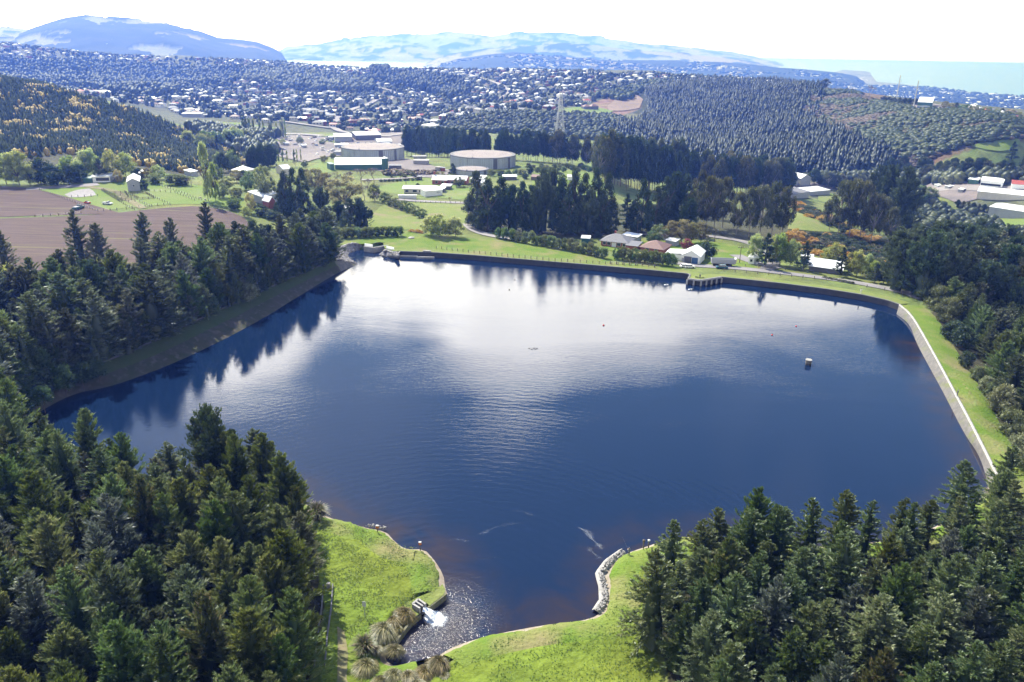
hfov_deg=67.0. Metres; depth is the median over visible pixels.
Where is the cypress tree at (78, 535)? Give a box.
[63,512,87,587]
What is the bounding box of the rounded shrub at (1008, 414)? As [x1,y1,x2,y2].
[995,405,1023,435]
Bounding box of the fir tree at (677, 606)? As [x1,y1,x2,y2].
[662,562,693,626]
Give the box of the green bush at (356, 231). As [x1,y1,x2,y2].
[353,226,361,237]
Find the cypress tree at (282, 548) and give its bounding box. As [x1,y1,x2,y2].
[251,526,333,635]
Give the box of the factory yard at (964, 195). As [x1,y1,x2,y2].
[926,181,979,202]
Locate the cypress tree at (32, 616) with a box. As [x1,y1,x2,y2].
[0,569,66,681]
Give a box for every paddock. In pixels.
[0,206,248,269]
[40,179,272,217]
[334,203,466,237]
[532,170,621,196]
[1000,218,1023,225]
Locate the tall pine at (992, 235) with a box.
[982,229,999,247]
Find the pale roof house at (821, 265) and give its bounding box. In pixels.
[808,257,844,274]
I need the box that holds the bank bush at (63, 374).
[47,363,78,395]
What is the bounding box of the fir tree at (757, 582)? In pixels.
[737,549,773,632]
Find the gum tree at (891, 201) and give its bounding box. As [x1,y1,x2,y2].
[872,196,895,235]
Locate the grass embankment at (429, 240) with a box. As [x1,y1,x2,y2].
[352,230,684,270]
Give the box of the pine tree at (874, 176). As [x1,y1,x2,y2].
[868,165,889,206]
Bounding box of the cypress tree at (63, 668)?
[45,658,87,681]
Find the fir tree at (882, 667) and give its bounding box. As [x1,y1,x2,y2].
[853,645,902,681]
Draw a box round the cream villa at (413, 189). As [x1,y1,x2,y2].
[402,185,432,193]
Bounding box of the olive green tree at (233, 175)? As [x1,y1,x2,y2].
[229,169,242,180]
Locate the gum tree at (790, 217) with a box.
[775,186,798,229]
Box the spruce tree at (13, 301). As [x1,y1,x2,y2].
[5,298,25,323]
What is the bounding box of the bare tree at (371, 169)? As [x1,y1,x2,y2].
[366,167,374,183]
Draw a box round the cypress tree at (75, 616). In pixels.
[38,562,101,677]
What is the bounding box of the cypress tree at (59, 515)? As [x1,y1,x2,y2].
[52,511,76,564]
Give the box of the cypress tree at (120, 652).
[94,618,175,681]
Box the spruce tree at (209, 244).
[203,239,220,264]
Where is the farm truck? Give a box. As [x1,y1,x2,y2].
[72,204,84,209]
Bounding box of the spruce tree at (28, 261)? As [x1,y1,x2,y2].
[19,257,41,274]
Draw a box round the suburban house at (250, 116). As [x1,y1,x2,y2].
[244,114,253,118]
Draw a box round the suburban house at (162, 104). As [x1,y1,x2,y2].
[159,102,166,106]
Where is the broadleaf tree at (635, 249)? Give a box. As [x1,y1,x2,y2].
[629,247,638,261]
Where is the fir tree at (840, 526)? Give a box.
[817,520,865,599]
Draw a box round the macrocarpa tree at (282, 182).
[274,170,296,214]
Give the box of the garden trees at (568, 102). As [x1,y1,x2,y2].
[0,41,739,131]
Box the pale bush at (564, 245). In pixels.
[560,237,567,249]
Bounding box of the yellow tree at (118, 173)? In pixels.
[112,169,121,181]
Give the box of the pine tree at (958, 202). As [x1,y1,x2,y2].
[955,199,960,206]
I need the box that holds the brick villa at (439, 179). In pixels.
[431,171,448,183]
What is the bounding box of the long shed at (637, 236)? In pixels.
[623,232,642,240]
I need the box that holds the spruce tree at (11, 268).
[3,264,26,284]
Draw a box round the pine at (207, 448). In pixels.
[172,402,240,479]
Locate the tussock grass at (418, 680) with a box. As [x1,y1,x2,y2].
[412,678,425,681]
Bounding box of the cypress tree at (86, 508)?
[76,488,100,531]
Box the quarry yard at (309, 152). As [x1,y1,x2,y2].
[277,140,340,161]
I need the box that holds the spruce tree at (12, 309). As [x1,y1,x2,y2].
[5,303,25,326]
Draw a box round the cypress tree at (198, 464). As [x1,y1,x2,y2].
[188,424,204,480]
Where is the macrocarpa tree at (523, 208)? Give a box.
[509,180,532,231]
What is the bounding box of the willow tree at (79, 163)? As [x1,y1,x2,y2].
[71,159,85,175]
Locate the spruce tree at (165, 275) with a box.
[159,271,176,285]
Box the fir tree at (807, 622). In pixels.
[762,600,835,673]
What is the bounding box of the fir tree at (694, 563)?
[680,544,712,608]
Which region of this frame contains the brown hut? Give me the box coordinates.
[530,174,538,179]
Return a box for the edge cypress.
[283,471,322,528]
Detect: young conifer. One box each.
[5,371,22,395]
[8,356,33,394]
[29,336,49,366]
[55,332,80,370]
[80,328,111,363]
[103,315,131,355]
[114,319,138,355]
[137,309,152,342]
[163,298,182,331]
[170,298,187,328]
[177,300,190,325]
[195,284,218,318]
[209,277,226,310]
[226,274,242,298]
[245,273,259,295]
[247,261,270,292]
[276,253,293,281]
[281,247,299,277]
[297,246,311,272]
[314,236,324,264]
[320,238,332,263]
[328,238,342,261]
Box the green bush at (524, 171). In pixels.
[518,169,527,174]
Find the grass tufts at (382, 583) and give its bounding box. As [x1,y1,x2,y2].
[320,521,436,639]
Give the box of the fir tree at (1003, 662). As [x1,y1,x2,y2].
[973,638,1023,681]
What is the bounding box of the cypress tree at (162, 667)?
[133,633,198,681]
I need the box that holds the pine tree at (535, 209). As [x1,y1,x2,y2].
[523,187,546,233]
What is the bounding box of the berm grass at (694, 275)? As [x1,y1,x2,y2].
[400,249,908,303]
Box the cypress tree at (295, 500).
[280,485,321,537]
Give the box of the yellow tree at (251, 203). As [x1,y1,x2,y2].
[244,192,256,211]
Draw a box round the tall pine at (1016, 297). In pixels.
[1005,276,1023,315]
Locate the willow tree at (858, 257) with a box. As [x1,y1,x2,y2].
[848,249,867,276]
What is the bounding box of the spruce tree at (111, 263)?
[102,249,127,279]
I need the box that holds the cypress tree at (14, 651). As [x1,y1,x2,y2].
[0,626,46,681]
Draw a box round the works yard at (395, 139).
[342,132,402,143]
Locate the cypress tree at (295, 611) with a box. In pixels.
[268,586,336,681]
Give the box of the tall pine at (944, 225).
[924,222,951,235]
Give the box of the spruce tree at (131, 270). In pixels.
[124,263,144,287]
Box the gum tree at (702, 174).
[690,170,709,195]
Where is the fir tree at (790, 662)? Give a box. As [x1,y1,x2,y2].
[752,626,813,681]
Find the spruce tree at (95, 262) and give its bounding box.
[88,252,111,278]
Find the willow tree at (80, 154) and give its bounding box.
[70,149,92,173]
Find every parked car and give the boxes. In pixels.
[685,264,694,267]
[715,264,727,268]
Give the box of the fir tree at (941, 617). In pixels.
[891,590,974,680]
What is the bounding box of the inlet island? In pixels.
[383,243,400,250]
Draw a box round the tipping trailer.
[711,257,736,265]
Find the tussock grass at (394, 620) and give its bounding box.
[387,615,404,628]
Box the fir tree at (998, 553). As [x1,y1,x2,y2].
[988,540,1011,605]
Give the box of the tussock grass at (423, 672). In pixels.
[413,664,433,681]
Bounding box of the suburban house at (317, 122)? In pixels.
[312,120,322,125]
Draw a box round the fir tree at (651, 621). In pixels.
[615,547,683,659]
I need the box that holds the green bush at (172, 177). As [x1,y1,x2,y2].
[163,174,186,185]
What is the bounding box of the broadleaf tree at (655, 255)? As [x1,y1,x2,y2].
[650,250,660,262]
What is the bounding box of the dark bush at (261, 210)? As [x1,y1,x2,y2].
[252,204,269,215]
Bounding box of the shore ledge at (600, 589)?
[592,549,624,613]
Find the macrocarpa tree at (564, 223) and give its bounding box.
[555,187,580,235]
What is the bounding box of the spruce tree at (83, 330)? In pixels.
[71,307,91,343]
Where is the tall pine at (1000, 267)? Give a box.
[991,264,1004,301]
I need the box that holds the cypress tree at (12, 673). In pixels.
[0,664,52,681]
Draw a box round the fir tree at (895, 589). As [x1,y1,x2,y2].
[871,561,926,638]
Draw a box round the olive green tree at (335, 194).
[324,174,364,204]
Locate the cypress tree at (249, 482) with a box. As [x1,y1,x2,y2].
[236,474,272,554]
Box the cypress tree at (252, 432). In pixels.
[243,428,272,470]
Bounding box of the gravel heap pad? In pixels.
[65,188,95,196]
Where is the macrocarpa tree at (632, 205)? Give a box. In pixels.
[622,199,640,230]
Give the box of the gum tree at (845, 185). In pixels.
[825,179,856,233]
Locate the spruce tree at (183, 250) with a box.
[177,242,197,271]
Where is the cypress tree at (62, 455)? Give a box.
[46,428,88,511]
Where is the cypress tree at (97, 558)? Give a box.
[81,547,145,624]
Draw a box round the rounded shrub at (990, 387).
[981,381,1000,398]
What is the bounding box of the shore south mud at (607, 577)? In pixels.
[441,497,982,655]
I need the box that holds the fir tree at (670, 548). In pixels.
[634,519,689,609]
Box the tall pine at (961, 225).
[952,222,965,234]
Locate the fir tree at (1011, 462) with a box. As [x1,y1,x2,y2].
[976,445,1023,506]
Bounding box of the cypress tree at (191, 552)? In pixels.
[160,529,215,618]
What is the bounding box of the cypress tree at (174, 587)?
[161,563,223,657]
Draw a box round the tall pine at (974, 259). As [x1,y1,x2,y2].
[963,244,984,284]
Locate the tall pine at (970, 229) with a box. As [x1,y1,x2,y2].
[958,223,981,243]
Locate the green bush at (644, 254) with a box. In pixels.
[638,249,650,262]
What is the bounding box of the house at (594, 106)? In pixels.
[589,104,598,108]
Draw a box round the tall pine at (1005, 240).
[993,238,1011,245]
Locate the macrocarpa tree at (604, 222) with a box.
[592,189,613,234]
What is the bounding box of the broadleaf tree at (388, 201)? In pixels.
[385,195,395,204]
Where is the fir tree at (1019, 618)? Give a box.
[991,591,1023,663]
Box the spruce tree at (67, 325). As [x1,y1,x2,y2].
[51,307,90,364]
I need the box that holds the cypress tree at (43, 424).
[19,412,76,463]
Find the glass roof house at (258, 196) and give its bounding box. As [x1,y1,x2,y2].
[247,190,276,203]
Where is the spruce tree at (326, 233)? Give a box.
[318,222,346,258]
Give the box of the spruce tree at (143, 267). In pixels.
[136,263,152,275]
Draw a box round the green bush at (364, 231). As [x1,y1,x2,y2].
[361,226,368,237]
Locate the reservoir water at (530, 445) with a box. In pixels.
[24,249,987,664]
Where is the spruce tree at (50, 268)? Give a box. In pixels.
[41,257,65,278]
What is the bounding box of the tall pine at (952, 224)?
[945,220,956,230]
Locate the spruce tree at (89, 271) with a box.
[68,258,109,308]
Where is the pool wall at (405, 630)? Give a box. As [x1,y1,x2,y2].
[385,613,420,657]
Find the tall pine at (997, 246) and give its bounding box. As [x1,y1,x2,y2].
[986,244,1001,258]
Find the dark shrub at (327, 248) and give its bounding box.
[316,245,335,267]
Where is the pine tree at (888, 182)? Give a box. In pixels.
[879,164,901,220]
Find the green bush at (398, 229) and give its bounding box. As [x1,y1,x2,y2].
[392,226,404,236]
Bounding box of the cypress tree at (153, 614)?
[138,605,182,669]
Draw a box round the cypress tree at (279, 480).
[259,450,313,529]
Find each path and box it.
[27,261,330,394]
[337,626,347,681]
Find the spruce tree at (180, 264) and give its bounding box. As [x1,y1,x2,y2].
[168,252,199,307]
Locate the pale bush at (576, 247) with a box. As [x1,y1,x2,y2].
[573,241,580,251]
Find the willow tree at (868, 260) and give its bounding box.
[860,253,874,274]
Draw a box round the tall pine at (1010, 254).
[989,243,1023,277]
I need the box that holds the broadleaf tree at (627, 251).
[623,248,633,260]
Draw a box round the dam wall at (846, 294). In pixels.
[400,251,898,309]
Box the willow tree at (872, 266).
[867,260,881,276]
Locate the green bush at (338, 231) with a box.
[334,226,341,237]
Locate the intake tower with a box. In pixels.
[805,358,811,365]
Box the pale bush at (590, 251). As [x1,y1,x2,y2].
[585,242,593,254]
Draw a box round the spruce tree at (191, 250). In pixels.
[184,247,197,282]
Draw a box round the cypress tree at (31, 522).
[10,507,74,596]
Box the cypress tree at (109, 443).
[97,438,117,472]
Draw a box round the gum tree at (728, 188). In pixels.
[718,176,736,227]
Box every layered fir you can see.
[618,192,635,230]
[755,233,779,266]
[793,241,811,268]
[831,247,851,276]
[865,263,882,282]
[877,263,890,283]
[1005,141,1019,159]
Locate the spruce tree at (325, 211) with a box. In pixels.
[313,206,345,245]
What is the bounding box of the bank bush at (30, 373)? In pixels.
[27,369,42,389]
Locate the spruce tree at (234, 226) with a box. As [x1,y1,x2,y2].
[227,221,241,237]
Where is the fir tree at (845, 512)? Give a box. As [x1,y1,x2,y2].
[818,489,866,574]
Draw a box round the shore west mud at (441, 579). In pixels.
[31,452,446,593]
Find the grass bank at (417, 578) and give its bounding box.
[27,450,438,593]
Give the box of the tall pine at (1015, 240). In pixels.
[1009,235,1023,244]
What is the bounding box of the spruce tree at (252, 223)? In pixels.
[246,220,260,236]
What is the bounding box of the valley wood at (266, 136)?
[183,118,281,152]
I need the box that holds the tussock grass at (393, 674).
[382,667,402,681]
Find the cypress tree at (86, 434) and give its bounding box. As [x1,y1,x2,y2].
[68,407,104,493]
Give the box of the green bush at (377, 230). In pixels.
[373,227,380,236]
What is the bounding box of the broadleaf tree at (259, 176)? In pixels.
[250,168,265,186]
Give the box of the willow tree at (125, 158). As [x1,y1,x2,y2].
[114,151,137,175]
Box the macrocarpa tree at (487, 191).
[469,177,503,230]
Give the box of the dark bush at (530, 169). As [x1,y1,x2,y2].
[526,165,533,173]
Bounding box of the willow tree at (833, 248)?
[822,242,847,259]
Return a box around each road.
[215,121,274,128]
[278,120,328,127]
[286,133,320,135]
[329,119,392,135]
[333,87,395,119]
[468,74,508,97]
[678,261,921,298]
[932,185,1023,190]
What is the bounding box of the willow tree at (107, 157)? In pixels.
[100,149,121,175]
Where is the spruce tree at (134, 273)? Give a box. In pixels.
[127,271,141,305]
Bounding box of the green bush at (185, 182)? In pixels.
[174,176,190,184]
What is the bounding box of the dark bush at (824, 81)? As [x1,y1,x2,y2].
[820,78,831,87]
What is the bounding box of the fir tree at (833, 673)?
[810,650,854,681]
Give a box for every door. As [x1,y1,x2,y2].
[684,256,691,262]
[691,257,697,263]
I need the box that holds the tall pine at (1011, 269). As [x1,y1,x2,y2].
[991,264,1019,308]
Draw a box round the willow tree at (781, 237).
[772,232,789,263]
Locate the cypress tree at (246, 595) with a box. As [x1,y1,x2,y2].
[220,574,275,673]
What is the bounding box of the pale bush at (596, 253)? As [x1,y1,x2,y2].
[592,246,601,256]
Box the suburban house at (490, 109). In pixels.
[485,107,494,110]
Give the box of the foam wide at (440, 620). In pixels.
[434,616,446,625]
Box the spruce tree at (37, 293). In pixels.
[21,289,56,339]
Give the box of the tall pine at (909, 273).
[888,238,927,291]
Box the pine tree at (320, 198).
[310,186,330,210]
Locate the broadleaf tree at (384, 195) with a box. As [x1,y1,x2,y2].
[379,192,390,202]
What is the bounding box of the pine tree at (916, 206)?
[894,178,926,229]
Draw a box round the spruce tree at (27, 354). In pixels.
[8,325,52,384]
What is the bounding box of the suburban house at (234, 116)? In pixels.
[230,115,239,118]
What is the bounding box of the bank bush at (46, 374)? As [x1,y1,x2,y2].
[32,368,62,391]
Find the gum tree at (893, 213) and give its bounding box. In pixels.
[881,206,901,240]
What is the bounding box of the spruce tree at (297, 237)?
[284,221,318,267]
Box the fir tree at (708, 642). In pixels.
[672,608,730,681]
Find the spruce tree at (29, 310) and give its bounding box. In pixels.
[9,291,76,368]
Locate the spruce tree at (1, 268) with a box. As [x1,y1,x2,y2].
[0,267,25,314]
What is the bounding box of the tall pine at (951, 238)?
[945,232,958,245]
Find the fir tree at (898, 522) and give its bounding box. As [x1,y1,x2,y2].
[871,497,910,546]
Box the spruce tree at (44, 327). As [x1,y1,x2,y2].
[29,309,79,367]
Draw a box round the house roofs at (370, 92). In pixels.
[9,43,732,107]
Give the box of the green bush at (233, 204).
[226,198,241,209]
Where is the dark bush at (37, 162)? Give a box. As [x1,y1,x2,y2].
[26,156,50,184]
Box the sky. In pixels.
[0,0,1023,62]
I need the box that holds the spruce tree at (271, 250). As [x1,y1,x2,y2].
[260,233,293,281]
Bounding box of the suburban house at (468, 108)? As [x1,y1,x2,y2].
[465,106,477,111]
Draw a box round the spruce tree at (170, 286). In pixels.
[162,278,183,307]
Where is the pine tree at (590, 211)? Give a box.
[577,188,600,234]
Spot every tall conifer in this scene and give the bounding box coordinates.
[0,230,23,268]
[61,209,91,262]
[79,222,116,261]
[129,211,155,259]
[160,217,183,244]
[195,202,213,248]
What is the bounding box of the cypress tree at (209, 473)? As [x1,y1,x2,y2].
[193,463,237,526]
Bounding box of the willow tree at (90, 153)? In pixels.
[80,147,101,173]
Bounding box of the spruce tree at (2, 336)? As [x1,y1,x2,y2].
[0,329,28,376]
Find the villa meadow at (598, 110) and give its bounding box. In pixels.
[559,107,611,112]
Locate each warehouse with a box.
[181,112,203,116]
[333,133,351,142]
[333,150,340,154]
[335,143,347,146]
[349,131,380,139]
[375,138,391,142]
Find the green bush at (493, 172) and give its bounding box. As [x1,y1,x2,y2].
[487,169,496,175]
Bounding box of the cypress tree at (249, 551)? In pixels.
[233,541,263,602]
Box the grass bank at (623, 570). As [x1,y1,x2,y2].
[443,498,1019,667]
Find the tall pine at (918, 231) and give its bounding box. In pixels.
[909,227,927,238]
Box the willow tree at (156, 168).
[150,164,165,177]
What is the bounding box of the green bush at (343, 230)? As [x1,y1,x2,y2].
[340,227,347,237]
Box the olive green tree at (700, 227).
[693,221,710,240]
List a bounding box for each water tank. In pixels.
[341,142,404,159]
[450,150,515,168]
[456,165,488,175]
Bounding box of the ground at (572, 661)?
[0,45,1023,681]
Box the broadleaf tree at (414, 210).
[409,205,420,214]
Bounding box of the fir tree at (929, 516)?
[915,499,941,556]
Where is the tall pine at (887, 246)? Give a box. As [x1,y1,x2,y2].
[868,226,908,276]
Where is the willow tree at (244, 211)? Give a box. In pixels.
[239,206,251,216]
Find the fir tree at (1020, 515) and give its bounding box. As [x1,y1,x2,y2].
[1015,498,1023,534]
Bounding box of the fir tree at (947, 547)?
[933,527,962,590]
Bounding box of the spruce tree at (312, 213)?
[307,210,320,232]
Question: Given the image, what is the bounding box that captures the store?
[388,164,401,168]
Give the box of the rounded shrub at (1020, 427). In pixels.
[1006,421,1023,445]
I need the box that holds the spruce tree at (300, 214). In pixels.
[288,207,309,227]
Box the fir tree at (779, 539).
[756,503,798,584]
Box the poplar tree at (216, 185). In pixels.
[208,162,219,199]
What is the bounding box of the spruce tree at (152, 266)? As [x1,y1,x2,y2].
[148,260,161,272]
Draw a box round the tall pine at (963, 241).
[960,239,972,251]
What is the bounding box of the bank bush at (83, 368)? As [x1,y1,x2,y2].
[70,361,94,388]
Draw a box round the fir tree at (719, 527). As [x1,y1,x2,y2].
[690,507,731,557]
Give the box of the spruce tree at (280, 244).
[270,231,297,267]
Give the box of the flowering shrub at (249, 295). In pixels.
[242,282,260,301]
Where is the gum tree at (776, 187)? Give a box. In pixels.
[763,181,790,236]
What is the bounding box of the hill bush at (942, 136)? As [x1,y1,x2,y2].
[803,87,1023,160]
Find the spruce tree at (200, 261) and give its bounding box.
[188,236,232,290]
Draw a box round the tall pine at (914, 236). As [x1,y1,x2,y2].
[884,232,922,265]
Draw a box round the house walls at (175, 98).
[18,48,680,107]
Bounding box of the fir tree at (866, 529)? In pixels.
[853,500,884,564]
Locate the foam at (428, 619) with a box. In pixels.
[424,610,442,623]
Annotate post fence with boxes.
[39,188,116,210]
[120,196,153,200]
[440,246,654,267]
[724,268,826,278]
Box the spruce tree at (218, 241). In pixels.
[214,236,225,267]
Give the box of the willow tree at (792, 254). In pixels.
[782,238,801,264]
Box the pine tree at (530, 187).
[524,185,536,220]
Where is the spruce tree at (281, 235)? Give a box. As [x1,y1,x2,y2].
[277,233,292,254]
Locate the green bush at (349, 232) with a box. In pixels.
[346,227,355,236]
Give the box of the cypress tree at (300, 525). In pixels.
[285,510,325,594]
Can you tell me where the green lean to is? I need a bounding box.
[83,175,92,182]
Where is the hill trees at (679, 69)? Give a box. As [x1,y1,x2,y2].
[436,52,864,87]
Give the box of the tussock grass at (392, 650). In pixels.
[384,644,406,659]
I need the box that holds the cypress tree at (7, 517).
[0,494,31,561]
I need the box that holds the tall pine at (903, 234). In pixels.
[875,229,913,281]
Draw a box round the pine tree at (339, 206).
[332,201,347,219]
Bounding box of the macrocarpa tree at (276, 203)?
[273,183,285,211]
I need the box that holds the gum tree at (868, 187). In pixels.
[852,180,881,235]
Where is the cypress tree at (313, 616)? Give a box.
[285,588,328,666]
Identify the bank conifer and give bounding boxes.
[935,276,965,308]
[942,274,965,296]
[949,287,976,324]
[960,303,981,334]
[964,282,978,315]
[966,300,985,320]
[966,304,997,345]
[968,293,987,311]
[970,281,991,311]
[972,320,997,350]
[974,309,999,344]
[974,340,1018,379]
[975,323,998,360]
[981,342,1013,369]
[982,330,1014,362]
[984,284,995,306]
[987,353,1023,402]
[991,301,1000,321]
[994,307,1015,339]
[997,292,1009,308]
[997,299,1006,308]
[1004,308,1019,323]
[1005,301,1021,322]
[1005,317,1023,340]
[1009,383,1023,422]
[1012,333,1023,355]
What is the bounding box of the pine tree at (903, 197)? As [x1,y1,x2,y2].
[888,165,921,230]
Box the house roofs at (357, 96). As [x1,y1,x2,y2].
[0,45,705,105]
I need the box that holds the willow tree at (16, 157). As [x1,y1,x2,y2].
[0,148,31,184]
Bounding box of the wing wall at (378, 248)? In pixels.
[373,245,386,252]
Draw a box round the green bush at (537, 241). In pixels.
[533,236,543,245]
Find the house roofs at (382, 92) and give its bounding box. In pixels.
[13,47,667,105]
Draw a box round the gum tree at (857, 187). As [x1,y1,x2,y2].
[840,178,869,235]
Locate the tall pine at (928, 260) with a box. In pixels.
[897,230,961,296]
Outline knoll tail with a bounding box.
[600,174,629,189]
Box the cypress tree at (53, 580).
[44,559,95,632]
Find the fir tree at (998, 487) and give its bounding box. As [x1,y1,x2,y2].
[976,467,1022,521]
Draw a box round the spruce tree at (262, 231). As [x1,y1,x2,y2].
[258,223,267,237]
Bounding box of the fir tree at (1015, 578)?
[993,560,1023,622]
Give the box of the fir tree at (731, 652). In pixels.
[700,638,761,681]
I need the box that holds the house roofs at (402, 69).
[3,45,710,105]
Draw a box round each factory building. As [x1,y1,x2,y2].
[768,187,809,197]
[796,172,810,185]
[799,186,829,195]
[917,97,934,106]
[968,177,979,183]
[976,186,1023,199]
[980,176,1004,186]
[988,203,1023,217]
[1011,180,1023,188]
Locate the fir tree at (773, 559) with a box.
[745,538,783,590]
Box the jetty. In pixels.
[686,276,722,285]
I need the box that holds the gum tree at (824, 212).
[822,198,839,229]
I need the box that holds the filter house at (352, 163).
[334,157,381,169]
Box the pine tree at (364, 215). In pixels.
[356,206,373,226]
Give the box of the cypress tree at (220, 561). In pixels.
[203,536,250,608]
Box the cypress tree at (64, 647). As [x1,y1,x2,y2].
[26,621,100,681]
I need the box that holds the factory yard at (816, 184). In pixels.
[794,182,833,189]
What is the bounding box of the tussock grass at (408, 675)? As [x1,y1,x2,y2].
[399,669,418,681]
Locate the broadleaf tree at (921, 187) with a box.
[918,185,929,202]
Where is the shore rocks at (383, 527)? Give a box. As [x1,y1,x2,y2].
[368,524,386,528]
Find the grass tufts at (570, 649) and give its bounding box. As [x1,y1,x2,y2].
[437,549,661,681]
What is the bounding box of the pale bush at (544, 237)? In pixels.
[540,234,547,246]
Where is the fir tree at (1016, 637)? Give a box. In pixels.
[986,623,1023,681]
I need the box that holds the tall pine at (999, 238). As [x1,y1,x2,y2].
[981,229,1003,241]
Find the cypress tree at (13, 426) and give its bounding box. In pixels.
[0,401,37,460]
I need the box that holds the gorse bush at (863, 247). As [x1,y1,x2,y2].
[857,245,869,249]
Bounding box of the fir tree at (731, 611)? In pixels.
[685,571,763,658]
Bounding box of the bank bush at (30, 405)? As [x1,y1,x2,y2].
[20,397,36,415]
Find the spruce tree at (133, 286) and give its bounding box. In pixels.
[120,275,161,319]
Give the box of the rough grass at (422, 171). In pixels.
[381,168,436,175]
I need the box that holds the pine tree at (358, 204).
[350,198,367,225]
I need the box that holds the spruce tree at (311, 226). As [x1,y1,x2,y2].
[306,217,320,237]
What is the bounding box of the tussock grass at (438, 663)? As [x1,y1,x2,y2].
[424,655,450,676]
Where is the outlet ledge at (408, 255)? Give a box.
[400,255,417,256]
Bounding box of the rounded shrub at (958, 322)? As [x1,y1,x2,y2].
[945,319,963,337]
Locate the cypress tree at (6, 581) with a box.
[0,551,52,648]
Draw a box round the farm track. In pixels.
[86,186,146,208]

